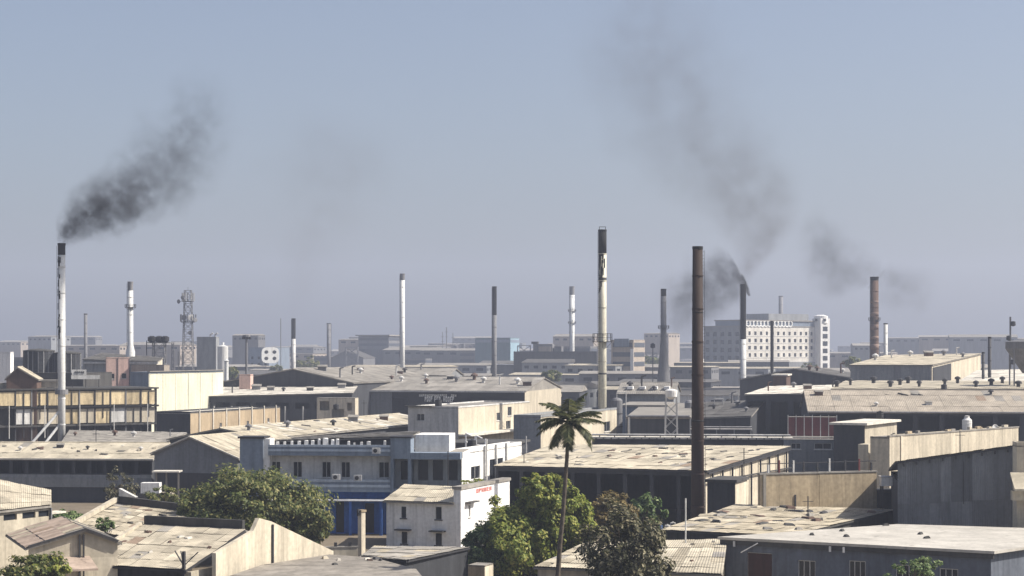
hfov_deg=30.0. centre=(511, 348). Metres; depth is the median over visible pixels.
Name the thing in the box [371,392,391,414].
door panel
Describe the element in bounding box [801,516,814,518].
scrap piece
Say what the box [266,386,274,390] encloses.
roof hatch
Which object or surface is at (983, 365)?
factory chimney
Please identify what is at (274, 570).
grey shed
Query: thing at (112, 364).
pink tower
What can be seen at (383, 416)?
roof hatch
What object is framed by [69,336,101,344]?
skyline block
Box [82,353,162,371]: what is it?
grey hall
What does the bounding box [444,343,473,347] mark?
skyline block
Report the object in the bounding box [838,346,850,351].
skyline block
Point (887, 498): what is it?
dark lean to
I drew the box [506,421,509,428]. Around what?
window
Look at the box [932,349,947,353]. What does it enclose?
skyline block
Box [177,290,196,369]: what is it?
lattice tower
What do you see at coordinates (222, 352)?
white silo
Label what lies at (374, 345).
banded block
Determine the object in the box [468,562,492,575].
brick stump house
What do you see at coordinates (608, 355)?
skyline block
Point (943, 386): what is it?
roof tank
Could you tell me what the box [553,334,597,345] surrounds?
skyline block
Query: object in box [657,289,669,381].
factory chimney
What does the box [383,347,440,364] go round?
skyline block
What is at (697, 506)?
factory chimney
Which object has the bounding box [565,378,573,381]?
window
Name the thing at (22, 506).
cream wall shed
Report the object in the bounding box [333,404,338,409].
roof tank
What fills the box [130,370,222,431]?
pale yellow hall
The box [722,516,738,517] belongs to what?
scrap piece
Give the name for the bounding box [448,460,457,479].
window
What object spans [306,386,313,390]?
roof hatch
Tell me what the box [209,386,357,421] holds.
pale lean to
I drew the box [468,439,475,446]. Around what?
roof tank
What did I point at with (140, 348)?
skyline block
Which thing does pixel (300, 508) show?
leafy tree
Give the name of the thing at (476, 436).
pipe rack
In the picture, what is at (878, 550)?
flat roofed house
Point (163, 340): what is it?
drum tower
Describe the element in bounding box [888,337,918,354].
skyline block
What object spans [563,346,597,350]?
banded block
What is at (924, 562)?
leafy tree
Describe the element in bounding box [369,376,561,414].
signed mill
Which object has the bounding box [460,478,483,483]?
bush
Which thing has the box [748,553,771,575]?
door
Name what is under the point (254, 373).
hazy shed
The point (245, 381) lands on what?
pink roof hut
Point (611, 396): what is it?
window
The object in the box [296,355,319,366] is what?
leafy tree
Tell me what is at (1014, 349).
conveyor hopper
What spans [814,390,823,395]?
roof hatch
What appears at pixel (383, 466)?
window
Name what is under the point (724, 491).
store room
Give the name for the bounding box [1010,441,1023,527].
cream annex
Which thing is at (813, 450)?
grey block
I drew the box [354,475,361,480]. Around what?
air conditioner
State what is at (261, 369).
hazy shed
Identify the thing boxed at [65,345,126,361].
skyline block
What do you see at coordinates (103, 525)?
bush
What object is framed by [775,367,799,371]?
hazy shed
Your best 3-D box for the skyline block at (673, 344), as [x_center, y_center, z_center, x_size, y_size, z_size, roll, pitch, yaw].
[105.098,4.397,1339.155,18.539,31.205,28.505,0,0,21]
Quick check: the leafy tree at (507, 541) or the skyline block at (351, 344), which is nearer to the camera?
the leafy tree at (507, 541)
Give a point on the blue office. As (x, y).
(434, 459)
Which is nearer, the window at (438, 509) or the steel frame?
the window at (438, 509)
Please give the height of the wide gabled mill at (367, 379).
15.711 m
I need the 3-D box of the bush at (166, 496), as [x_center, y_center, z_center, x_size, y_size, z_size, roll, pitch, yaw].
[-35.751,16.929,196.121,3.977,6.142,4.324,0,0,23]
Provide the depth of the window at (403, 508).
191.35 m
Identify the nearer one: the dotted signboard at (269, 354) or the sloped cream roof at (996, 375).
the sloped cream roof at (996, 375)
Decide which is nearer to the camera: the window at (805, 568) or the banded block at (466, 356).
the window at (805, 568)
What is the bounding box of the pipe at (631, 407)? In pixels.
[623,402,673,433]
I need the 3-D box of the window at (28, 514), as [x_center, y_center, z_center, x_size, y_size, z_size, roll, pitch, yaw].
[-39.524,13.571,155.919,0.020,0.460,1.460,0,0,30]
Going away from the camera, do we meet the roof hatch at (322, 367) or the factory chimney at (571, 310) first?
the roof hatch at (322, 367)
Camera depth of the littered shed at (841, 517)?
175.38 m
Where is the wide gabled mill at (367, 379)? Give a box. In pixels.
[223,366,422,415]
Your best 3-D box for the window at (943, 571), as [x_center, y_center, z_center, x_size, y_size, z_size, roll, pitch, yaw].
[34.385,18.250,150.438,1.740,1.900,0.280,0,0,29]
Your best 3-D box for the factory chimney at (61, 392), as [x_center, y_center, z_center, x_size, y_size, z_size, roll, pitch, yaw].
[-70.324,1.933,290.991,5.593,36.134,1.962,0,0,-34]
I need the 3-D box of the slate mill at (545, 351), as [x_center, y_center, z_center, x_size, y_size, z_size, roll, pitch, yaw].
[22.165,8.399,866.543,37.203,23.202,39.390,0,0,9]
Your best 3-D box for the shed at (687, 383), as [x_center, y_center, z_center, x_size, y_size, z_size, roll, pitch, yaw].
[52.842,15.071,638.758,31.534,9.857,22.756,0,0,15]
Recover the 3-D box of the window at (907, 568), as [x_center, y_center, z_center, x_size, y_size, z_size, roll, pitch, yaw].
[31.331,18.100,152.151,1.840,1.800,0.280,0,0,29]
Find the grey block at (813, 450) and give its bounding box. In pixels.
[783,438,833,471]
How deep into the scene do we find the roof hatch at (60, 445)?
254.14 m
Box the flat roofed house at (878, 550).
[718,524,1023,575]
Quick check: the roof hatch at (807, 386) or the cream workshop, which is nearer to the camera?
the cream workshop
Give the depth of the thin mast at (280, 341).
899.86 m
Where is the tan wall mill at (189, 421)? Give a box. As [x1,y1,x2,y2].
[157,405,279,434]
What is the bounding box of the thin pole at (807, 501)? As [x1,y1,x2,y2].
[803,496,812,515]
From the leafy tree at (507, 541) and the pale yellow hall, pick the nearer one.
the leafy tree at (507, 541)
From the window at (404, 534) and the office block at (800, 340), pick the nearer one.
the window at (404, 534)
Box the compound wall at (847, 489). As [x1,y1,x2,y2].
[757,458,877,508]
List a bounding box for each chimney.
[32,243,67,441]
[84,314,86,358]
[125,281,135,356]
[291,318,295,368]
[327,323,330,366]
[357,509,365,556]
[399,274,404,367]
[492,286,496,376]
[568,286,575,350]
[592,227,611,408]
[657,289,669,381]
[690,246,705,518]
[740,284,745,378]
[778,296,782,313]
[868,277,879,358]
[883,323,887,354]
[982,352,984,378]
[988,337,991,377]
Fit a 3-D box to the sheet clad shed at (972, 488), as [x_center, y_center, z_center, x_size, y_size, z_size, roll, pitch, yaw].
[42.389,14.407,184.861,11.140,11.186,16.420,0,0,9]
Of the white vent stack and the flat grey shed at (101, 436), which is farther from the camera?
the white vent stack
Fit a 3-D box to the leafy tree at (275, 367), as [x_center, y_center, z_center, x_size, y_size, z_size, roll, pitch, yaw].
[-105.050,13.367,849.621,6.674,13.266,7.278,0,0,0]
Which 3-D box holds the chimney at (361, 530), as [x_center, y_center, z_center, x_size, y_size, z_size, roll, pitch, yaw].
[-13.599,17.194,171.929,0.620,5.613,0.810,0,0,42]
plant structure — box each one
[345,347,358,366]
[517,345,530,350]
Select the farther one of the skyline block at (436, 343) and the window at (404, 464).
the skyline block at (436, 343)
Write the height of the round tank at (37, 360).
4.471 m
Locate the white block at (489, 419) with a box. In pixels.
[404,401,529,439]
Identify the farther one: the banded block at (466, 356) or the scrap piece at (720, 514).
the banded block at (466, 356)
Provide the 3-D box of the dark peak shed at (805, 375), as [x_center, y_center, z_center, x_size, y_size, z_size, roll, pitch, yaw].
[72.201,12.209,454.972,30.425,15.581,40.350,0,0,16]
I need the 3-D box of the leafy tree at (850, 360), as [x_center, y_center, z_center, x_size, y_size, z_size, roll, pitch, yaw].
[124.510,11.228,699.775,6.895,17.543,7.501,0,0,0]
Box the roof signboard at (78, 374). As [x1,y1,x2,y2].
[71,370,99,386]
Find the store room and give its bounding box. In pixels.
[706,476,748,512]
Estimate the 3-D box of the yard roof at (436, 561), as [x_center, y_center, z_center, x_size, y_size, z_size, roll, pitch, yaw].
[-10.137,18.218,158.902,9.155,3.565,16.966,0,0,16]
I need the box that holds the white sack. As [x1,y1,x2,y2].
[323,438,327,444]
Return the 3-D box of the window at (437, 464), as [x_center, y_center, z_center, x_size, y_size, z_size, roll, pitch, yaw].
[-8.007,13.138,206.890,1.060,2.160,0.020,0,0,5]
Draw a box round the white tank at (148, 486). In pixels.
[138,482,173,498]
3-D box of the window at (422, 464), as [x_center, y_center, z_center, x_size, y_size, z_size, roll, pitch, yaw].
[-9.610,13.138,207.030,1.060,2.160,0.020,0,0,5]
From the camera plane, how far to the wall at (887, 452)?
236.07 m
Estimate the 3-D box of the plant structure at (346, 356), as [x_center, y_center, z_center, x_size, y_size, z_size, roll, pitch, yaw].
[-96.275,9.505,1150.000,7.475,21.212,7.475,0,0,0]
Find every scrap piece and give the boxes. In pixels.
[698,513,714,515]
[712,513,727,515]
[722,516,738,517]
[784,509,803,511]
[786,505,795,508]
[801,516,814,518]
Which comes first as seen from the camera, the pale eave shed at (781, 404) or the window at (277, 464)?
the window at (277, 464)
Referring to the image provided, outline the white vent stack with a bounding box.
[224,359,228,380]
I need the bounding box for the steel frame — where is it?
[178,352,183,370]
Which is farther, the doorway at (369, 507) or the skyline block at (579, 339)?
the skyline block at (579, 339)
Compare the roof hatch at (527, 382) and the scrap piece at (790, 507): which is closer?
the scrap piece at (790, 507)
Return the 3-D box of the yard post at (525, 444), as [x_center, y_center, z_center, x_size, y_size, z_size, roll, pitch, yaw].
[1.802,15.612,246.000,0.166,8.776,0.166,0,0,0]
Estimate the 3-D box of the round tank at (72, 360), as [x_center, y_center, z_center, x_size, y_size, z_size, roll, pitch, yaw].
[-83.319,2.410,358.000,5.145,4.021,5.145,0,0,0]
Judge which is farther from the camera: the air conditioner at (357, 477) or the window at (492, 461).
the window at (492, 461)
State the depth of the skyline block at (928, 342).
1405.62 m
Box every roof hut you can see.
[4,366,42,440]
[239,374,252,405]
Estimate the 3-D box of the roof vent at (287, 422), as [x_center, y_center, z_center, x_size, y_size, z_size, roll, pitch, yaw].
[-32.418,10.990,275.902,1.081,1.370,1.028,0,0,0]
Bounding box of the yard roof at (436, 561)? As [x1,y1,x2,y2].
[360,545,470,575]
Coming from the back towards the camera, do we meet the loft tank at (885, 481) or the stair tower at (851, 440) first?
the stair tower at (851, 440)
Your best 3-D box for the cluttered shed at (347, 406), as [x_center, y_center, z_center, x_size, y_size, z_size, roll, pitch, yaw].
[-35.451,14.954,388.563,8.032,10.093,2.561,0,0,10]
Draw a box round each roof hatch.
[56,443,64,447]
[251,384,261,390]
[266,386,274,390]
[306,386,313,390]
[317,365,326,370]
[337,383,345,387]
[347,415,358,421]
[379,414,388,420]
[522,380,531,385]
[803,384,812,388]
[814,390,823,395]
[923,351,933,355]
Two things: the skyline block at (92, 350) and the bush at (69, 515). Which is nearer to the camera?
the bush at (69, 515)
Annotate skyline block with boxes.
[0,340,27,356]
[28,335,70,351]
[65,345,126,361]
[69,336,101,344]
[120,342,195,369]
[171,341,196,345]
[196,345,231,356]
[232,334,265,363]
[273,346,325,353]
[290,353,326,363]
[331,349,338,355]
[338,339,357,352]
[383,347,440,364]
[410,345,450,347]
[420,348,474,362]
[428,343,445,344]
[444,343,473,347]
[452,336,491,342]
[519,343,525,348]
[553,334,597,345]
[606,340,610,347]
[606,348,610,363]
[644,333,679,365]
[680,343,691,346]
[680,346,691,358]
[830,352,897,367]
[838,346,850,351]
[850,343,879,360]
[860,342,883,351]
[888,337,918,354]
[918,335,947,353]
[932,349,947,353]
[948,334,1017,369]
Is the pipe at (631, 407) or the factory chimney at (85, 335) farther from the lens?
the factory chimney at (85, 335)
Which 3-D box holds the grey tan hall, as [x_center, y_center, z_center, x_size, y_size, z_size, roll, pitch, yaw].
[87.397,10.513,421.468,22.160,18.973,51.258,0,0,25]
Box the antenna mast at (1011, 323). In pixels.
[1006,317,1015,368]
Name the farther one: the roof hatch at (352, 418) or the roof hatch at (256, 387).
the roof hatch at (256, 387)
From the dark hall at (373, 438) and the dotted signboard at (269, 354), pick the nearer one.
the dark hall at (373, 438)
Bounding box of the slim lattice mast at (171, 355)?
[171,342,173,370]
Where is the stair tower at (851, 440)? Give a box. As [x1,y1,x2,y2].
[829,419,900,470]
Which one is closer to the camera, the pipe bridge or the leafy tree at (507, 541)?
the leafy tree at (507, 541)
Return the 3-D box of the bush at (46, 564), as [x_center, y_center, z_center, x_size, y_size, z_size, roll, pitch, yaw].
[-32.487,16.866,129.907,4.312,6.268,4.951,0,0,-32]
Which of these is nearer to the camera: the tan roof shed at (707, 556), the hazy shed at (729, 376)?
the tan roof shed at (707, 556)
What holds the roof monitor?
on the wide gabled mill at (367, 379)
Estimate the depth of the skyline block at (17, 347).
1675.85 m
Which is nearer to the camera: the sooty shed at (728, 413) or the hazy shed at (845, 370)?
the sooty shed at (728, 413)
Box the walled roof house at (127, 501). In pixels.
[75,488,186,537]
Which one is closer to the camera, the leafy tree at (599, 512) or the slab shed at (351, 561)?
the slab shed at (351, 561)
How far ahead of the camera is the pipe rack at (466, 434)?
249.91 m
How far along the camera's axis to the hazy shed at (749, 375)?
765.74 m
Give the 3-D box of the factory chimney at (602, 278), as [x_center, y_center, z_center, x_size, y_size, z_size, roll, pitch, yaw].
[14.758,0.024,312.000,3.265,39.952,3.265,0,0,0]
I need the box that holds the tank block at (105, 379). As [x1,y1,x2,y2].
[34,372,111,386]
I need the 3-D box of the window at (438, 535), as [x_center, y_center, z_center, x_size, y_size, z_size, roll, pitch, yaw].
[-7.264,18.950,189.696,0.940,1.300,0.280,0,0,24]
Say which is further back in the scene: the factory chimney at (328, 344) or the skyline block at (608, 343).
the skyline block at (608, 343)
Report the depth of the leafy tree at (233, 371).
639.19 m
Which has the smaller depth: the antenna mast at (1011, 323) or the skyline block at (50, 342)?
the antenna mast at (1011, 323)
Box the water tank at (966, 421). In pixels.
[962,415,971,429]
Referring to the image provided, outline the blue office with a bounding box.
[238,433,469,535]
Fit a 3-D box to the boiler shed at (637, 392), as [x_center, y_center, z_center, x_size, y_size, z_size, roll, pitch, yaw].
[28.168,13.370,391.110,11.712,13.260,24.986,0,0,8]
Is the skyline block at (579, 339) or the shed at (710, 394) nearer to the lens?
the shed at (710, 394)
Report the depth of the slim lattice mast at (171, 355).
519.65 m
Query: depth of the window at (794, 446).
249.93 m
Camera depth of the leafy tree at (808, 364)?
800.05 m
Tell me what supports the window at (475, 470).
in the white parapet house at (501, 452)
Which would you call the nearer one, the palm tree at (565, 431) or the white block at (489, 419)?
the palm tree at (565, 431)
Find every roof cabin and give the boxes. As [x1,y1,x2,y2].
[0,383,5,387]
[41,380,57,387]
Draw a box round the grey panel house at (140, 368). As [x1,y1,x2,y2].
[131,365,169,371]
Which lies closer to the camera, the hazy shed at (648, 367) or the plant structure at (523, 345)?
the hazy shed at (648, 367)
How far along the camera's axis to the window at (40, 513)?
157.46 m
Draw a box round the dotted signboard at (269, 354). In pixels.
[261,347,278,368]
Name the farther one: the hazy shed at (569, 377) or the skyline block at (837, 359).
the skyline block at (837, 359)
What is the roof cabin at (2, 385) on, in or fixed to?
on the stained factory
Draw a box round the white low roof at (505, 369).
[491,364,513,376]
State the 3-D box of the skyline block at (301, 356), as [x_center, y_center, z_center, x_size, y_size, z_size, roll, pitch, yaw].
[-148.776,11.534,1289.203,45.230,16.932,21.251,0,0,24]
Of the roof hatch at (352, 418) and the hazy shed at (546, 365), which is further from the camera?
the hazy shed at (546, 365)
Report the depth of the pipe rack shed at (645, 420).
299.63 m
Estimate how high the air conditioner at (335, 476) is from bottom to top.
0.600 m
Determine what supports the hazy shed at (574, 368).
on the ground
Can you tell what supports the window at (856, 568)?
in the flat roofed house at (878, 550)
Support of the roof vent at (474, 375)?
on the signed mill at (415, 390)
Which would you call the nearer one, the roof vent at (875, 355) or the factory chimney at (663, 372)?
the roof vent at (875, 355)
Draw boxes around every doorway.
[336,501,343,531]
[365,503,373,532]
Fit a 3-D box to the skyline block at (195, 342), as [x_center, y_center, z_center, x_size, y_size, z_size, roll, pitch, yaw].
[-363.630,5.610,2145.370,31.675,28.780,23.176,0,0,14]
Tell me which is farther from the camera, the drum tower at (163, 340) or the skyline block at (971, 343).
the skyline block at (971, 343)
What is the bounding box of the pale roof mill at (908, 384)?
[830,376,1023,389]
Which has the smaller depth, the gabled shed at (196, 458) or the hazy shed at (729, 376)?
the gabled shed at (196, 458)
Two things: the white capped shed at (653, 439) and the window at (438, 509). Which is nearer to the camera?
the window at (438, 509)
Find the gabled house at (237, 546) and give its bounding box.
[112,515,332,575]
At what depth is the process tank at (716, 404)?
339.93 m
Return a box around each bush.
[0,551,71,575]
[52,508,82,519]
[94,517,114,534]
[143,485,184,502]
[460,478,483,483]
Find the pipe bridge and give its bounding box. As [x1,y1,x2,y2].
[690,426,752,436]
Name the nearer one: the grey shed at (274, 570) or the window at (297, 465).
the grey shed at (274, 570)
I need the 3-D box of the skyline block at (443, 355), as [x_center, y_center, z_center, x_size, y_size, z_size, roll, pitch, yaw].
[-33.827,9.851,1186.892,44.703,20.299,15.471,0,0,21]
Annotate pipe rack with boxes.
[465,433,474,446]
[475,435,485,445]
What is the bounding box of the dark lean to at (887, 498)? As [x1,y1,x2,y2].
[877,488,890,508]
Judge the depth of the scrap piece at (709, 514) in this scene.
177.79 m
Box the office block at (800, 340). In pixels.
[704,314,829,367]
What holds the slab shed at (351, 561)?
on the ground
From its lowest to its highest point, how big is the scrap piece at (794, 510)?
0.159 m
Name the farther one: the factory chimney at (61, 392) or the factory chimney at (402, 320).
the factory chimney at (402, 320)
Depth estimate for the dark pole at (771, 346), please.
469.62 m
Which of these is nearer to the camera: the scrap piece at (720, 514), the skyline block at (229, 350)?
the scrap piece at (720, 514)
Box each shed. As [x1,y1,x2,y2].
[0,441,170,502]
[0,479,65,575]
[61,430,186,473]
[150,429,289,507]
[166,413,407,442]
[174,364,263,370]
[229,371,276,379]
[231,565,420,575]
[249,369,285,370]
[264,554,413,568]
[317,397,357,418]
[331,350,375,366]
[346,365,457,368]
[417,363,491,372]
[455,439,529,454]
[463,373,498,376]
[480,361,513,363]
[493,444,791,527]
[508,372,578,381]
[521,359,574,372]
[533,539,725,575]
[554,382,597,407]
[559,385,587,407]
[565,364,623,373]
[578,371,657,381]
[591,381,653,385]
[592,434,792,445]
[597,386,618,406]
[617,382,680,403]
[620,379,720,387]
[626,403,691,433]
[645,364,670,373]
[662,504,892,575]
[670,366,718,379]
[673,362,739,371]
[680,359,703,361]
[680,388,739,402]
[691,400,763,436]
[712,386,739,387]
[719,367,774,385]
[728,360,789,366]
[739,367,849,400]
[744,385,834,436]
[746,374,762,377]
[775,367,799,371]
[799,389,1023,440]
[825,368,849,371]
[888,445,1012,526]
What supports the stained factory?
on the ground
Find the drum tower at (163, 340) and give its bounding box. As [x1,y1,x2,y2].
[146,336,170,364]
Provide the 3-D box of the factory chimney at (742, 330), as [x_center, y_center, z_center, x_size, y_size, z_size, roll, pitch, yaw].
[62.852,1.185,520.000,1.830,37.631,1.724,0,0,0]
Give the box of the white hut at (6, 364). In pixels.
[0,352,13,382]
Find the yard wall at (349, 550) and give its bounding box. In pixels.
[324,542,357,555]
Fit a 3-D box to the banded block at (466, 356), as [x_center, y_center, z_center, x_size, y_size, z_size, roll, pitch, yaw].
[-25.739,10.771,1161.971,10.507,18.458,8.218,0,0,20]
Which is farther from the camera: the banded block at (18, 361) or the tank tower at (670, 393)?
the banded block at (18, 361)
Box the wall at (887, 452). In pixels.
[870,425,1018,487]
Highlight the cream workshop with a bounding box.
[514,407,616,452]
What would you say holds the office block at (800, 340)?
on the ground
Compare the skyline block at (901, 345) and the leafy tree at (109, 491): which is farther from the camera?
the skyline block at (901, 345)
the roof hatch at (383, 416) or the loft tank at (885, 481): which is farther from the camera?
the roof hatch at (383, 416)
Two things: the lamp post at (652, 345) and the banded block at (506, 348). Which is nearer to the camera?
the lamp post at (652, 345)
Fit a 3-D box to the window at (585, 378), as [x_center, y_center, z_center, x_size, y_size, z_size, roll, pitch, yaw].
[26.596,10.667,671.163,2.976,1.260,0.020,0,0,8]
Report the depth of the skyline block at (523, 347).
2066.38 m
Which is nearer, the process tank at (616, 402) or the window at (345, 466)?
the window at (345, 466)
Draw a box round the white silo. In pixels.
[217,342,227,380]
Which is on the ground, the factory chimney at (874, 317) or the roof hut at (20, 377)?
the factory chimney at (874, 317)
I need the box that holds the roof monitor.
[316,367,463,375]
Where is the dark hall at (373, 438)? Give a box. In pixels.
[274,431,419,448]
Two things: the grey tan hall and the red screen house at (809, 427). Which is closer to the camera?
the red screen house at (809, 427)
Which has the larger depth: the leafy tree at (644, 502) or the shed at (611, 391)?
the shed at (611, 391)
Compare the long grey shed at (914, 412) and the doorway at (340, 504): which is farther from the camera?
the long grey shed at (914, 412)
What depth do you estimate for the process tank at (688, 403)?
344.30 m
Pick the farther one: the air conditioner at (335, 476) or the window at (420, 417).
the window at (420, 417)
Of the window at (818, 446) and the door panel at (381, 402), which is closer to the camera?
the window at (818, 446)
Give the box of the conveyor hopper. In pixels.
[1005,339,1023,385]
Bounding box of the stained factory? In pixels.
[0,386,158,441]
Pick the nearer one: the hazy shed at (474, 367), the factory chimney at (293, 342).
the factory chimney at (293, 342)
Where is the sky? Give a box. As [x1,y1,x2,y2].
[0,0,1023,351]
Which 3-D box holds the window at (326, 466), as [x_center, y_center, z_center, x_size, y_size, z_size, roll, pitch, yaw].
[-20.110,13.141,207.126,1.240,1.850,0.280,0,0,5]
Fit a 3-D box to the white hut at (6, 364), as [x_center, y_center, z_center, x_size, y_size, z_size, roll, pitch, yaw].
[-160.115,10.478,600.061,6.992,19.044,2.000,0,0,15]
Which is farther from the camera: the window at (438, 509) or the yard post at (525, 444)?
the yard post at (525, 444)
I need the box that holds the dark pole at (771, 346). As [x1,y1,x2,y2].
[770,321,773,372]
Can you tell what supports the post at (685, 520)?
on the road
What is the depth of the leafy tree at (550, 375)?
618.36 m
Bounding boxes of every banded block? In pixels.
[14,357,22,369]
[314,356,332,364]
[355,335,398,364]
[405,358,431,364]
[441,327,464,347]
[459,351,474,362]
[475,338,518,362]
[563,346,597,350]
[611,339,644,370]
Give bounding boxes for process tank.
[611,392,625,433]
[685,395,691,407]
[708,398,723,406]
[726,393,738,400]
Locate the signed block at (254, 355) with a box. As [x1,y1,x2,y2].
[249,347,289,368]
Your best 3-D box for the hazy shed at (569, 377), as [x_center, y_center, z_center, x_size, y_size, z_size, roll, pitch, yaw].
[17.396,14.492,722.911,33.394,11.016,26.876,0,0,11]
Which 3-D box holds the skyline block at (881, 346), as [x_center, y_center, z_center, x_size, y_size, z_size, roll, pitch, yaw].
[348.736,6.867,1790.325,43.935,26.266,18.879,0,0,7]
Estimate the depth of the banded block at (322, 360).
1198.02 m
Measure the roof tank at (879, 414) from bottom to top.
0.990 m
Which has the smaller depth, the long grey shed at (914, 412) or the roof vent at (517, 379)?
the long grey shed at (914, 412)
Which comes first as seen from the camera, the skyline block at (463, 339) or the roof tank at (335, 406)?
the roof tank at (335, 406)
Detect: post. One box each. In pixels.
[486,439,487,479]
[525,436,526,453]
[650,343,654,381]
[685,498,685,542]
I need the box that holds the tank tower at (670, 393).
[664,389,677,433]
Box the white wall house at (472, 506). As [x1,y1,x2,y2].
[452,477,510,547]
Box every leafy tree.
[103,466,140,499]
[174,462,338,543]
[229,366,239,379]
[268,364,282,370]
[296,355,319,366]
[461,472,599,575]
[540,370,561,381]
[572,493,676,575]
[589,490,639,538]
[630,492,668,527]
[645,356,658,363]
[800,363,816,367]
[841,356,861,369]
[883,556,943,575]
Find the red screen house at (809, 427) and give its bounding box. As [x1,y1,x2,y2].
[786,415,836,438]
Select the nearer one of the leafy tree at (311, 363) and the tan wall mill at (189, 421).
the tan wall mill at (189, 421)
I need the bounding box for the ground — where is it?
[51,502,690,575]
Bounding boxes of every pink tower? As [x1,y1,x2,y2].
[106,357,117,385]
[118,357,129,385]
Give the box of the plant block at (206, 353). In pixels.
[197,333,218,369]
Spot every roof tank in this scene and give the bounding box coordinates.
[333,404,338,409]
[435,399,441,405]
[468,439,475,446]
[876,411,883,418]
[941,384,946,389]
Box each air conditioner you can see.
[332,474,339,479]
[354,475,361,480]
[372,448,379,453]
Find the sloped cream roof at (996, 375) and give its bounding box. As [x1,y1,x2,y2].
[960,369,1023,380]
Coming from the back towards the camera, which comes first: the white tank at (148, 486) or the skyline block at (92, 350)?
the skyline block at (92, 350)
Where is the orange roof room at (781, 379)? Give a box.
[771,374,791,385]
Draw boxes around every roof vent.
[284,420,290,426]
[471,373,477,379]
[514,377,520,383]
[872,353,878,359]
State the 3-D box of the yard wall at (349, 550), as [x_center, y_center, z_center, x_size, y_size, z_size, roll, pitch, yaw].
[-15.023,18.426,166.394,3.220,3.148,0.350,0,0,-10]
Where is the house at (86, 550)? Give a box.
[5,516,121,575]
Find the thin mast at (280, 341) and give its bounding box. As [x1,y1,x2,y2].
[280,318,280,365]
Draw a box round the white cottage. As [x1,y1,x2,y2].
[383,484,453,547]
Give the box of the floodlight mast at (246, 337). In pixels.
[242,334,250,373]
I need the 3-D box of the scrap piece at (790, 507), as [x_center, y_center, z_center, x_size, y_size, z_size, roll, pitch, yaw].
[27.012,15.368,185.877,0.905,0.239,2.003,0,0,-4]
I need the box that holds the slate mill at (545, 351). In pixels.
[514,342,597,371]
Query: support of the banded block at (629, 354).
on the ground
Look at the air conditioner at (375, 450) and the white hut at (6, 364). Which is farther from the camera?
the white hut at (6, 364)
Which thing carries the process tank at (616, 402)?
on the ground
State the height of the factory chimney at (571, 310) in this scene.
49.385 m
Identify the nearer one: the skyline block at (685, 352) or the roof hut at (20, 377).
the roof hut at (20, 377)
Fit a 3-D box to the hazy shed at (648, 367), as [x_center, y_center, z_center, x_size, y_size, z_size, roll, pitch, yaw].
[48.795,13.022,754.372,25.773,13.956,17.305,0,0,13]
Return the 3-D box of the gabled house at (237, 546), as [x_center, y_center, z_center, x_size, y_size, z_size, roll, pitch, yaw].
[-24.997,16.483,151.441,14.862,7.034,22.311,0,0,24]
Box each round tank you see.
[23,349,54,372]
[53,351,80,372]
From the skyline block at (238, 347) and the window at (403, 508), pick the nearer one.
the window at (403, 508)
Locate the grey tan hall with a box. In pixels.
[849,353,980,380]
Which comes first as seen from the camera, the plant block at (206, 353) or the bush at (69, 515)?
the bush at (69, 515)
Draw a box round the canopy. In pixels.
[152,470,182,500]
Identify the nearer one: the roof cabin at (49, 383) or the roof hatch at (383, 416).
the roof hatch at (383, 416)
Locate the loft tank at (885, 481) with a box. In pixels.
[878,476,897,509]
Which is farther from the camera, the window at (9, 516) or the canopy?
the canopy
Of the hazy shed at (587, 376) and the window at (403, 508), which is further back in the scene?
the hazy shed at (587, 376)
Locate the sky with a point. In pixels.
(268, 161)
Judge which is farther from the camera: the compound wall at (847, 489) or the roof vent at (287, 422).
the roof vent at (287, 422)
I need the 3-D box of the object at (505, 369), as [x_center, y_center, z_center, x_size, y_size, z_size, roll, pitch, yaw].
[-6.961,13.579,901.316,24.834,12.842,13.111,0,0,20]
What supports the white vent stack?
on the ground
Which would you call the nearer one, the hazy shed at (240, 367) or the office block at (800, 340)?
the hazy shed at (240, 367)
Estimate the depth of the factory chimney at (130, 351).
424.44 m
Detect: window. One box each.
[4,514,14,519]
[22,512,33,518]
[38,510,47,516]
[272,461,280,475]
[293,461,302,478]
[321,462,331,478]
[340,462,350,478]
[377,462,389,478]
[400,507,406,518]
[400,532,407,544]
[401,461,407,478]
[417,414,424,421]
[418,460,427,479]
[433,460,442,479]
[434,507,442,520]
[434,533,442,546]
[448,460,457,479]
[471,465,480,480]
[490,458,501,478]
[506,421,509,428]
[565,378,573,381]
[584,377,591,380]
[604,421,610,432]
[609,394,617,398]
[791,443,801,449]
[798,560,814,575]
[814,443,832,449]
[849,560,865,575]
[896,564,913,575]
[940,568,957,575]
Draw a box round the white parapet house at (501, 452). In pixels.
[456,441,521,481]
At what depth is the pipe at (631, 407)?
351.95 m
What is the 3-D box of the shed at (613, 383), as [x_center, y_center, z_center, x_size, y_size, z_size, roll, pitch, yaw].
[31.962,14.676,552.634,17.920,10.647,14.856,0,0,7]
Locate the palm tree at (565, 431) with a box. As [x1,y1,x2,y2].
[534,392,606,575]
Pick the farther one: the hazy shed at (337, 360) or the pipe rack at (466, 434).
the hazy shed at (337, 360)

